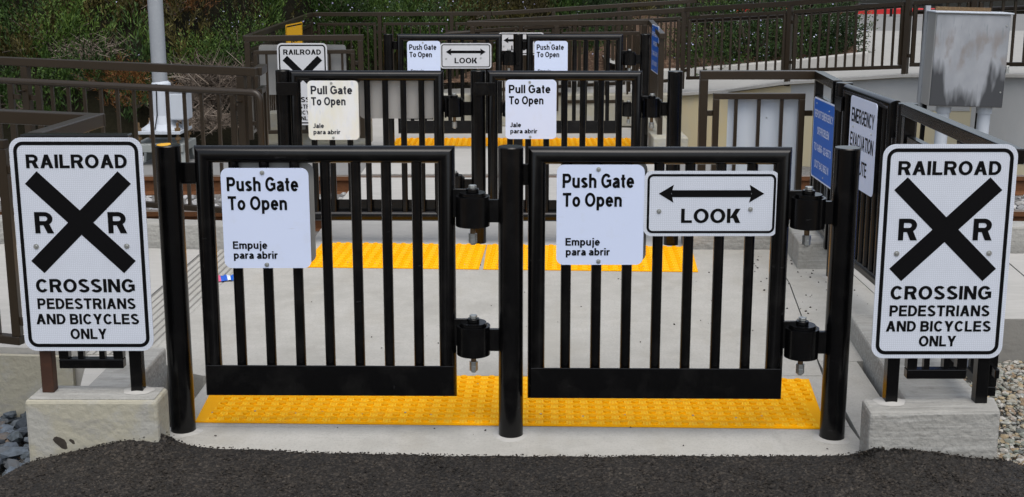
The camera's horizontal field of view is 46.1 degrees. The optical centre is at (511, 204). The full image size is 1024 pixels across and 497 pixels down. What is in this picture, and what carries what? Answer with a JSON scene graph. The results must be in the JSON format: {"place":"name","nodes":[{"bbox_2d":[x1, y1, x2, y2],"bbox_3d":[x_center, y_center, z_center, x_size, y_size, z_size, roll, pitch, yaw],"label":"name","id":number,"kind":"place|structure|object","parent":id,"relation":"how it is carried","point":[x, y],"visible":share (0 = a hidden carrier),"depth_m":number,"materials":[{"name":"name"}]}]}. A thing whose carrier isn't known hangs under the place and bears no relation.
{"place":"outdoors","nodes":[
{"label":"outdoors","id":0,"kind":"place"},
{"bbox_2d":[0,410,29,476],"bbox_3d":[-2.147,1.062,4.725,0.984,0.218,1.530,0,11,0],"label":"blue rocks","id":1,"kind":"object","parent":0,"point":[13,434],"visible":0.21,"depth_m":5.06,"materials":[{"name":"stone"}]},
{"bbox_2d":[84,249,232,369],"bbox_3d":[-1.726,0.613,6.342,0.308,0.301,2.007,0,11,1],"label":"ribbed path strip","id":2,"kind":"object","parent":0,"point":[159,341],"visible":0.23,"depth_m":6.22,"materials":[{"name":"concrete"}]},
{"bbox_2d":[85,250,231,353],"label":"path grooves","id":3,"kind":"object","parent":2,"relation":"on","point":[189,295],"visible":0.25,"depth_m":6.30,"materials":[{"name":"concrete"}]},
{"bbox_2d":[218,274,233,280],"bbox_3d":[-1.574,0.395,6.576,0.110,0.024,0.092,-4,12,-20],"label":"snack bag","id":4,"kind":"object","parent":2,"relation":"on","point":[225,277],"visible":0.75,"depth_m":6.56,"materials":[{"name":"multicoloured plastic"}]},
{"bbox_2d":[143,157,365,174],"bbox_3d":[-2.263,-0.207,10.542,2.014,0.270,1.040,0,11,0],"label":"asphalt strip","id":5,"kind":"object","parent":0,"point":[341,168],"depth_m":10.44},
{"bbox_2d":[141,138,195,162],"bbox_3d":[-3.091,-0.370,10.734,0.574,0.404,0.562,0,11,0],"label":"pole stand","id":6,"kind":"object","parent":5,"relation":"on","point":[146,147],"visible":0.27,"depth_m":10.69,"materials":[{"name":"grey concrete"}]},
{"bbox_2d":[138,0,191,143],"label":"signal pole","id":7,"kind":"object","parent":6,"relation":"on","point":[156,32],"visible":0.62,"depth_m":10.50,"materials":[{"name":"metal"}]},
{"bbox_2d":[169,92,192,128],"bbox_3d":[-2.921,-0.855,10.612,0.165,0.375,0.200,0,11,0],"label":"junction box","id":8,"kind":"object","parent":7,"relation":"attached to","point":[176,107],"visible":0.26,"depth_m":10.52,"materials":[{"name":"grey metal"}]},
{"bbox_2d":[0,0,790,157],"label":"hill","id":9,"kind":"structure","parent":0,"point":[211,138],"depth_m":13.13,"materials":[{"name":"green plant"}]},
{"bbox_2d":[0,51,97,109],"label":"shrub","id":10,"kind":"object","parent":9,"relation":"on","point":[17,105],"visible":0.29,"depth_m":11.94,"materials":[{"name":"green plant"}]},
{"bbox_2d":[0,0,133,54],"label":"shrub","id":11,"kind":"object","parent":9,"relation":"on","point":[39,32],"visible":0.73,"depth_m":12.54,"materials":[{"name":"green plant"}]},
{"bbox_2d":[33,39,141,91],"bbox_3d":[-4.303,-1.421,12.201,1.084,0.545,0.857,-5,13,-26],"label":"shrub","id":12,"kind":"object","parent":9,"relation":"on","point":[76,70],"visible":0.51,"depth_m":12.08,"materials":[{"name":"green plant"}]},
{"bbox_2d":[47,33,131,71],"bbox_3d":[-4.327,-1.621,12.447,0.984,0.532,1.158,-8,14,-35],"label":"dry brush","id":13,"kind":"object","parent":9,"relation":"on","point":[101,51],"visible":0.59,"depth_m":12.41,"materials":[{"name":"brown plant"}]},
{"bbox_2d":[70,50,147,89],"bbox_3d":[-3.977,-1.395,12.205,0.946,0.442,0.779,0,11,0],"label":"shrub","id":14,"kind":"object","parent":9,"relation":"on","point":[119,74],"visible":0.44,"depth_m":12.09,"materials":[{"name":"green plant"}]},
{"bbox_2d":[91,51,182,111],"bbox_3d":[-3.748,-1.254,12.002,0.994,0.594,0.835,0,11,0],"label":"shrub","id":15,"kind":"object","parent":9,"relation":"on","point":[126,96],"visible":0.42,"depth_m":11.91,"materials":[{"name":"green plant"}]},
{"bbox_2d":[136,0,219,16],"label":"shrub","id":16,"kind":"object","parent":9,"relation":"on","point":[190,2],"visible":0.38,"depth_m":13.10,"materials":[{"name":"green plant"}]},
{"bbox_2d":[140,38,244,109],"bbox_3d":[-3.005,-1.295,12.049,1.311,0.720,1.376,0,11,0],"label":"dry brush","id":17,"kind":"object","parent":9,"relation":"on","point":[209,80],"visible":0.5,"depth_m":11.93,"materials":[{"name":"brown plant"}]},
{"bbox_2d":[165,23,254,79],"bbox_3d":[-3.248,-1.656,12.910,1.366,0.587,1.061,0,11,0],"label":"shrub","id":18,"kind":"object","parent":9,"relation":"on","point":[214,44],"visible":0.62,"depth_m":12.86,"materials":[{"name":"green plant"}]},
{"bbox_2d":[201,0,325,66],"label":"shrub","id":19,"kind":"object","parent":9,"relation":"on","point":[254,28],"visible":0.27,"depth_m":13.98,"materials":[{"name":"green plant"}]},
{"bbox_2d":[0,0,695,127],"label":"hillside groundcover","id":20,"kind":"object","parent":9,"relation":"on","point":[66,19],"visible":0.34,"depth_m":13.04,"materials":[{"name":"green plant"}]},
{"bbox_2d":[292,0,422,29],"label":"shrub","id":21,"kind":"object","parent":9,"relation":"on","point":[361,2],"visible":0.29,"depth_m":16.53,"materials":[{"name":"green plant"}]},
{"bbox_2d":[361,0,523,41],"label":"shrub","id":22,"kind":"object","parent":9,"relation":"on","point":[434,8],"visible":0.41,"depth_m":16.34,"materials":[{"name":"green plant"}]},
{"bbox_2d":[371,118,648,150],"bbox_3d":[-0.575,-0.827,13.577,4.650,0.300,4.845,0,11,0],"label":"landing","id":23,"kind":"object","parent":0,"point":[377,126],"depth_m":12.19,"materials":[{"name":"concrete"}]},
{"bbox_2d":[242,12,313,132],"bbox_3d":[-2.513,-1.534,13.373,0.052,1.019,4.773,0,11,-2],"label":"railing","id":24,"kind":"object","parent":23,"relation":"on","point":[307,29],"visible":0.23,"depth_m":12.47,"materials":[{"name":"brown metal"}]},
{"bbox_2d":[286,22,302,42],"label":"warning sign","id":25,"kind":"object","parent":24,"relation":"attached to","point":[294,29],"visible":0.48,"depth_m":12.61,"materials":[{"name":"yellow metal"}]},
{"bbox_2d":[383,34,394,144],"bbox_3d":[-1.139,-1.002,11.203,0.161,1.170,0.163,0,11,0],"label":"gate post","id":26,"kind":"object","parent":23,"relation":"on","point":[388,50],"visible":0.52,"depth_m":11.10,"materials":[{"name":"black metal"}]},
{"bbox_2d":[269,93,687,146],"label":"kerb","id":27,"kind":"structure","parent":23,"relation":"on","point":[655,139],"depth_m":12.42,"materials":[{"name":"beige paint"}]},
{"bbox_2d":[244,34,364,139],"bbox_3d":[-1.890,-1.078,11.027,1.079,0.958,0.052,-1,11,-3],"label":"railing","id":28,"kind":"object","parent":27,"relation":"on","point":[266,53],"visible":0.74,"depth_m":10.96,"materials":[{"name":"brown metal"}]},
{"bbox_2d":[277,43,327,124],"bbox_3d":[-1.901,-1.097,10.944,0.452,0.745,0.009,0,11,0],"label":"railroad crossing sign","id":29,"kind":"object","parent":28,"relation":"attached to","point":[301,56],"visible":0.3,"depth_m":10.90,"materials":[{"name":"metal"}]},
{"bbox_2d":[259,45,345,94],"bbox_3d":[-1.926,-1.245,11.088,0.800,0.460,0.009,0,11,0],"label":"blank sign","id":30,"kind":"object","parent":28,"relation":"attached to","point":[273,63],"visible":0.12,"depth_m":11.08,"materials":[{"name":"metal"}]},
{"bbox_2d":[467,20,664,134],"bbox_3d":[0.501,-1.299,11.939,1.951,1.002,1.687,0,11,0],"label":"railing","id":31,"kind":"object","parent":27,"relation":"on","point":[656,81],"visible":0.41,"depth_m":12.59,"materials":[{"name":"brown metal"}]},
{"bbox_2d":[499,33,542,54],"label":"look sign","id":32,"kind":"object","parent":31,"relation":"attached to","point":[507,40],"visible":0.26,"depth_m":12.53,"materials":[{"name":"metal"}]},
{"bbox_2d":[651,24,658,74],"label":"emergency phone sign","id":33,"kind":"object","parent":31,"relation":"attached to","point":[654,56],"visible":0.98,"depth_m":11.63,"materials":[{"name":"metal"}]},
{"bbox_2d":[313,0,696,88],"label":"railing","id":34,"kind":"object","parent":23,"relation":"on","point":[488,14],"visible":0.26,"depth_m":15.54,"materials":[{"name":"brown metal"}]},
{"bbox_2d":[395,138,630,145],"bbox_3d":[0.013,-0.615,11.703,2.325,0.014,0.505,0,11,0],"label":"tactile pad","id":35,"kind":"object","parent":23,"relation":"on","point":[503,141],"visible":0.56,"depth_m":11.69,"materials":[{"name":"yellow paint"}]},
{"bbox_2d":[513,34,524,148],"bbox_3d":[0.060,-1.000,11.193,0.160,1.170,0.157,0,11,0],"label":"gate post","id":36,"kind":"object","parent":23,"relation":"on","point":[518,47],"visible":0.48,"depth_m":11.09,"materials":[{"name":"black metal"}]},
{"bbox_2d":[393,34,514,133],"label":"pedestrian gate","id":37,"kind":"structure","parent":36,"relation":"attached to","point":[507,57],"depth_m":11.13,"materials":[{"name":"black metal"}]},
{"bbox_2d":[407,41,440,70],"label":"gate sign","id":38,"kind":"object","parent":37,"relation":"attached to","point":[423,55],"visible":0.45,"depth_m":11.08,"materials":[{"name":"metal"}]},
{"bbox_2d":[440,43,490,67],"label":"look sign","id":39,"kind":"object","parent":37,"relation":"attached to","point":[465,55],"visible":1,"depth_m":11.08,"materials":[{"name":"metal"}]},
{"bbox_2d":[640,34,649,146],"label":"gate post","id":40,"kind":"object","parent":23,"relation":"on","point":[644,50],"visible":0.49,"depth_m":11.12,"materials":[{"name":"black metal"}]},
{"bbox_2d":[523,34,640,132],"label":"pedestrian gate","id":41,"kind":"structure","parent":40,"relation":"attached to","point":[628,57],"depth_m":11.12,"materials":[{"name":"black metal"}]},
{"bbox_2d":[534,41,567,70],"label":"gate sign","id":42,"kind":"object","parent":41,"relation":"attached to","point":[550,55],"visible":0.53,"depth_m":11.08,"materials":[{"name":"metal"}]},
{"bbox_2d":[0,432,1023,496],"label":"road","id":43,"kind":"structure","parent":0,"point":[402,485],"depth_m":4.04,"materials":[{"name":"black asphalt"}]},
{"bbox_2d":[0,244,1023,334],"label":"side path","id":44,"kind":"structure","parent":0,"point":[1015,295],"depth_m":6.58,"materials":[{"name":"concrete"}]},
{"bbox_2d":[0,158,1023,234],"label":"ballast bed","id":45,"kind":"object","parent":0,"point":[805,170],"depth_m":9.75,"materials":[{"name":"gravel"}]},
{"bbox_2d":[177,96,272,137],"bbox_3d":[-2.967,-0.873,11.634,0.901,0.422,1.026,7,13,32],"label":"dry brush","id":46,"kind":"object","parent":45,"relation":"on","point":[210,121],"visible":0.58,"depth_m":11.51,"materials":[{"name":"brown plant"}]},
{"bbox_2d":[316,151,682,249],"bbox_3d":[0.075,0.032,9.264,2.650,0.300,3.940,0,11,0],"label":"track crossing","id":47,"kind":"object","parent":45,"relation":"on","point":[371,231],"visible":0.07,"depth_m":8.03,"materials":[{"name":"concrete"}]},
{"bbox_2d":[471,70,488,244],"bbox_3d":[-0.213,-0.238,7.367,0.157,1.170,0.161,0,11,0],"label":"gate post","id":48,"kind":"object","parent":47,"relation":"on","point":[478,140],"visible":0.77,"depth_m":7.30,"materials":[{"name":"black metal"}]},
{"bbox_2d":[276,70,471,220],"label":"pedestrian gate","id":49,"kind":"structure","parent":48,"relation":"attached to","point":[454,105],"depth_m":7.28,"materials":[{"name":"black metal"}]},
{"bbox_2d":[307,81,358,139],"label":"gate sign","id":50,"kind":"object","parent":49,"relation":"attached to","point":[333,110],"visible":1,"depth_m":7.25,"materials":[{"name":"metal"}]},
{"bbox_2d":[359,81,433,117],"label":"blank sign","id":51,"kind":"object","parent":49,"relation":"attached to","point":[394,98],"visible":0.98,"depth_m":7.31,"materials":[{"name":"metal"}]},
{"bbox_2d":[663,70,682,246],"bbox_3d":[0.982,-0.229,7.320,0.159,1.170,0.160,0,11,0],"label":"gate post","id":52,"kind":"object","parent":47,"relation":"on","point":[674,107],"visible":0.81,"depth_m":7.22,"materials":[{"name":"black metal"}]},
{"bbox_2d":[475,71,666,220],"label":"pedestrian gate","id":53,"kind":"structure","parent":52,"relation":"attached to","point":[651,106],"depth_m":7.25,"materials":[{"name":"black metal"}]},
{"bbox_2d":[505,80,556,138],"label":"gate sign","id":54,"kind":"object","parent":53,"relation":"attached to","point":[530,109],"visible":1,"depth_m":7.23,"materials":[{"name":"metal"}]},
{"bbox_2d":[0,210,1023,230],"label":"rail","id":55,"kind":"object","parent":45,"relation":"on","point":[1018,215],"depth_m":8.44,"materials":[{"name":"metal"}]},
{"bbox_2d":[0,155,1023,209],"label":"track ballast","id":56,"kind":"structure","parent":45,"relation":"on","point":[1019,205],"depth_m":9.50,"materials":[{"name":"gravel"}]},
{"bbox_2d":[11,175,1023,195],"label":"rail","id":57,"kind":"object","parent":45,"relation":"on","point":[342,184],"depth_m":9.88,"materials":[{"name":"metal"}]},
{"bbox_2d":[916,5,1014,143],"bbox_3d":[3.799,-0.661,10.243,0.647,2.024,0.310,2,11,3],"label":"equipment cabinet","id":58,"kind":"object","parent":45,"relation":"on","point":[963,56],"visible":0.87,"depth_m":10.01,"materials":[{"name":"metal"}]},
{"bbox_2d":[159,250,879,457],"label":"walkway","id":59,"kind":"structure","parent":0,"point":[477,292],"depth_m":5.48,"materials":[{"name":"concrete"}]},
{"bbox_2d":[25,385,169,460],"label":"concrete block","id":60,"kind":"structure","parent":59,"relation":"on","point":[62,419],"depth_m":4.19,"materials":[{"name":"concrete"}]},
{"bbox_2d":[20,133,154,394],"bbox_3d":[-1.464,0.208,4.171,0.394,0.917,0.090,0,11,0],"label":"sign railing","id":61,"kind":"object","parent":60,"relation":"on","point":[67,359],"visible":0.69,"depth_m":4.22,"materials":[{"name":"black metal"}]},
{"bbox_2d":[9,137,153,350],"bbox_3d":[-1.471,0.141,4.119,0.449,0.750,0.009,0,11,0],"label":"railroad crossing sign","id":62,"kind":"object","parent":61,"relation":"attached to","point":[79,203],"visible":1,"depth_m":4.12,"materials":[{"name":"metal"}]},
{"bbox_2d":[155,143,202,437],"bbox_3d":[-1.207,0.360,4.360,0.159,1.170,0.162,0,11,0],"label":"gate post","id":63,"kind":"object","parent":59,"relation":"on","point":[168,162],"visible":0.81,"depth_m":4.31,"materials":[{"name":"black metal"}]},
{"bbox_2d":[309,242,485,269],"bbox_3d":[-0.681,0.296,7.128,1.018,0.014,0.603,1,11,3],"label":"tactile pad","id":64,"kind":"object","parent":59,"relation":"on","point":[469,256],"visible":0.54,"depth_m":7.09,"materials":[{"name":"yellow paint"}]},
{"bbox_2d":[196,375,820,428],"bbox_3d":[-0.005,0.767,4.761,2.460,0.014,0.540,0,11,2],"label":"tactile pad","id":65,"kind":"object","parent":59,"relation":"on","point":[475,401],"visible":0.48,"depth_m":4.63,"materials":[{"name":"yellow paint"}]},
{"bbox_2d":[493,144,527,441],"bbox_3d":[-0.007,0.370,4.314,0.161,1.170,0.155,0,11,0],"label":"gate post","id":66,"kind":"object","parent":59,"relation":"on","point":[510,242],"visible":0.86,"depth_m":4.27,"materials":[{"name":"black metal"}]},
{"bbox_2d":[182,145,498,395],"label":"pedestrian gate","id":67,"kind":"structure","parent":66,"relation":"attached to","point":[472,208],"depth_m":4.30,"materials":[{"name":"black metal"}]},
{"bbox_2d":[220,168,310,267],"bbox_3d":[-0.862,0.048,4.216,0.306,0.358,0.009,0,11,0],"label":"gate sign","id":68,"kind":"object","parent":67,"relation":"attached to","point":[266,216],"visible":1,"depth_m":4.22,"materials":[{"name":"metal"}]},
{"bbox_2d":[239,163,315,261],"bbox_3d":[-0.855,0.029,4.296,0.300,0.365,0.009,0,11,0],"label":"blank sign","id":69,"kind":"object","parent":67,"relation":"attached to","point":[308,167],"visible":0.2,"depth_m":4.28,"materials":[{"name":"metal"}]},
{"bbox_2d":[483,244,697,271],"bbox_3d":[0.456,0.306,7.074,1.249,0.014,0.603,1,11,3],"label":"tactile pad","id":70,"kind":"object","parent":59,"relation":"on","point":[672,258],"visible":0.4,"depth_m":6.95,"materials":[{"name":"yellow paint"}]},
{"bbox_2d":[812,145,860,443],"bbox_3d":[1.160,0.373,4.300,0.159,1.170,0.160,0,11,0],"label":"gate post","id":71,"kind":"object","parent":59,"relation":"on","point":[845,190],"visible":0.89,"depth_m":4.25,"materials":[{"name":"black metal"}]},
{"bbox_2d":[523,146,833,398],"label":"pedestrian gate","id":72,"kind":"structure","parent":71,"relation":"attached to","point":[802,339],"depth_m":4.29,"materials":[{"name":"black metal"}]},
{"bbox_2d":[556,164,647,264],"bbox_3d":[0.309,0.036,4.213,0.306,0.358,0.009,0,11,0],"label":"gate sign","id":73,"kind":"object","parent":72,"relation":"attached to","point":[600,216],"visible":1,"depth_m":4.21,"materials":[{"name":"metal"}]},
{"bbox_2d":[643,171,777,235],"bbox_3d":[0.697,-0.004,4.205,0.470,0.232,0.009,0,11,0],"label":"look sign","id":74,"kind":"object","parent":72,"relation":"attached to","point":[709,203],"visible":1,"depth_m":4.21,"materials":[{"name":"metal"}]},
{"bbox_2d":[822,82,852,278],"bbox_3d":[1.781,-0.081,6.567,0.162,1.175,0.157,0,11,0],"label":"gate post","id":75,"kind":"object","parent":59,"relation":"on","point":[837,120],"visible":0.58,"depth_m":6.47,"materials":[{"name":"black metal"}]},
{"bbox_2d":[895,102,917,143],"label":"gate post","id":76,"kind":"object","parent":59,"relation":"on","point":[898,128],"visible":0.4,"depth_m":5.46,"materials":[{"name":"black metal"}]},
{"bbox_2d":[834,84,900,284],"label":"pedestrian gate","id":77,"kind":"structure","parent":76,"relation":"attached to","point":[867,226],"depth_m":5.96,"materials":[{"name":"black metal"}]},
{"bbox_2d":[849,95,877,196],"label":"evacuation sign","id":78,"kind":"object","parent":77,"relation":"attached to","point":[863,124],"visible":0.77,"depth_m":5.95,"materials":[{"name":"metal"}]},
{"bbox_2d":[444,15,856,82],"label":"planter soil","id":79,"kind":"structure","parent":0,"point":[601,63],"depth_m":15.85,"materials":[{"name":"brown soil"}]},
{"bbox_2d":[658,0,772,75],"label":"shrub","id":80,"kind":"object","parent":79,"relation":"on","point":[713,3],"visible":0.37,"depth_m":15.48,"materials":[{"name":"green plant"}]},
{"bbox_2d":[691,0,822,64],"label":"shrub","id":81,"kind":"object","parent":79,"relation":"on","point":[754,37],"visible":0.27,"depth_m":15.41,"materials":[{"name":"green plant"}]},
{"bbox_2d":[733,0,871,61],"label":"shrub","id":82,"kind":"object","parent":79,"relation":"on","point":[801,7],"visible":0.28,"depth_m":15.48,"materials":[{"name":"green plant"}]},
{"bbox_2d":[795,1,878,56],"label":"shrub","id":83,"kind":"object","parent":79,"relation":"on","point":[850,26],"visible":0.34,"depth_m":15.59,"materials":[{"name":"green plant"}]},
{"bbox_2d":[602,31,1023,78],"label":"pavement","id":84,"kind":"structure","parent":0,"point":[1018,46],"depth_m":16.68,"materials":[{"name":"grey concrete"}]},
{"bbox_2d":[502,51,867,86],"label":"planter kerb","id":85,"kind":"structure","parent":84,"relation":"on","point":[822,61],"depth_m":14.98,"materials":[{"name":"concrete"}]},
{"bbox_2d":[697,0,859,55],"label":"railing","id":86,"kind":"object","parent":84,"relation":"on","point":[702,1],"visible":0.05,"depth_m":15.73,"materials":[{"name":"brown paint"}]},
{"bbox_2d":[729,0,1023,13],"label":"verge","id":87,"kind":"structure","parent":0,"point":[1007,3],"depth_m":30.61,"materials":[{"name":"green plant"}]},
{"bbox_2d":[737,14,1023,30],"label":"street","id":88,"kind":"structure","parent":0,"point":[1019,26],"depth_m":23.22,"materials":[{"name":"grey asphalt"}]},
{"bbox_2d":[737,8,934,13],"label":"red kerb","id":89,"kind":"structure","parent":88,"relation":"on","point":[898,11],"depth_m":26.88,"materials":[{"name":"paint"}]},
{"bbox_2d":[964,359,1023,464],"bbox_3d":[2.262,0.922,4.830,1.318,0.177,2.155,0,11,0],"label":"gravel","id":90,"kind":"structure","parent":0,"point":[1014,401],"depth_m":5.14,"materials":[{"name":"grey gravel"}]},
{"bbox_2d":[859,397,999,458],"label":"concrete block","id":91,"kind":"structure","parent":90,"relation":"on","point":[966,427],"depth_m":4.10,"materials":[{"name":"grey concrete"}]},
{"bbox_2d":[872,358,990,405],"bbox_3d":[1.452,0.244,4.091,0.392,0.896,0.090,0,11,0],"label":"sign railing","id":92,"kind":"object","parent":91,"relation":"on","point":[980,379],"visible":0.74,"depth_m":4.14,"materials":[{"name":"black metal"}]},
{"bbox_2d":[871,144,1017,357],"bbox_3d":[1.449,0.162,4.037,0.446,0.738,0.009,0,11,0],"label":"railroad crossing sign","id":93,"kind":"object","parent":92,"relation":"attached to","point":[946,211],"visible":1,"depth_m":4.04,"materials":[{"name":"metal"}]},
{"label":"ground","id":94,"kind":"structure","parent":0,"visible":0},
{"bbox_2d":[0,343,112,424],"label":"retaining wall","id":95,"kind":"structure","parent":94,"relation":"on","point":[20,377],"depth_m":5.42,"materials":[{"name":"concrete"}]},
{"bbox_2d":[0,215,1023,423],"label":"kerb","id":96,"kind":"structure","parent":94,"relation":"on","point":[813,255],"depth_m":5.29,"materials":[{"name":"concrete"}]},
{"bbox_2d":[0,109,105,344],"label":"railing","id":97,"kind":"object","parent":96,"relation":"on","point":[65,122],"visible":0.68,"depth_m":4.80,"materials":[{"name":"brown metal"}]},
{"bbox_2d":[0,56,268,212],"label":"railing","id":98,"kind":"object","parent":96,"relation":"on","point":[26,82],"visible":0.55,"depth_m":7.56,"materials":[{"name":"brown metal"}]},
{"bbox_2d":[275,69,291,144],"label":"gate post","id":99,"kind":"object","parent":96,"relation":"on","point":[284,121],"visible":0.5,"depth_m":7.29,"materials":[{"name":"black metal"}]},
{"bbox_2d":[697,70,842,249],"bbox_3d":[1.488,-0.277,6.972,0.730,0.951,0.668,0,11,0],"label":"railing","id":100,"kind":"object","parent":96,"relation":"on","point":[821,78],"visible":0.45,"depth_m":7.19,"materials":[{"name":"brown metal"}]},
{"bbox_2d":[726,99,797,189],"bbox_3d":[1.531,-0.290,7.327,0.455,0.755,0.009,0,11,0],"label":"blank sign","id":101,"kind":"object","parent":100,"relation":"attached to","point":[746,123],"visible":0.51,"depth_m":7.29,"materials":[{"name":"metal"}]},
{"bbox_2d":[811,97,834,188],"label":"emergency phone sign","id":102,"kind":"object","parent":100,"relation":"attached to","point":[822,142],"visible":1,"depth_m":6.76,"materials":[{"name":"metal"}]},
{"bbox_2d":[901,104,1023,395],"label":"railing","id":103,"kind":"object","parent":96,"relation":"on","point":[960,133],"visible":0.17,"depth_m":4.67,"materials":[{"name":"brown metal"}]},
{"bbox_2d":[681,73,1023,174],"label":"ramp wall","id":104,"kind":"structure","parent":94,"relation":"on","point":[1006,124],"depth_m":11.43,"materials":[{"name":"beige paint"}]},
{"bbox_2d":[439,0,1023,92],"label":"railing","id":105,"kind":"object","parent":104,"relation":"on","point":[790,24],"visible":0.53,"depth_m":12.26,"materials":[{"name":"brown metal"}]},
{"bbox_2d":[444,66,1023,92],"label":"ramp deck","id":106,"kind":"structure","parent":104,"relation":"on","point":[691,85],"depth_m":13.56,"materials":[{"name":"grey concrete"}]},
{"bbox_2d":[967,312,1023,377],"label":"retaining wall","id":107,"kind":"structure","parent":94,"relation":"on","point":[1013,343],"depth_m":5.87,"materials":[{"name":"concrete"}]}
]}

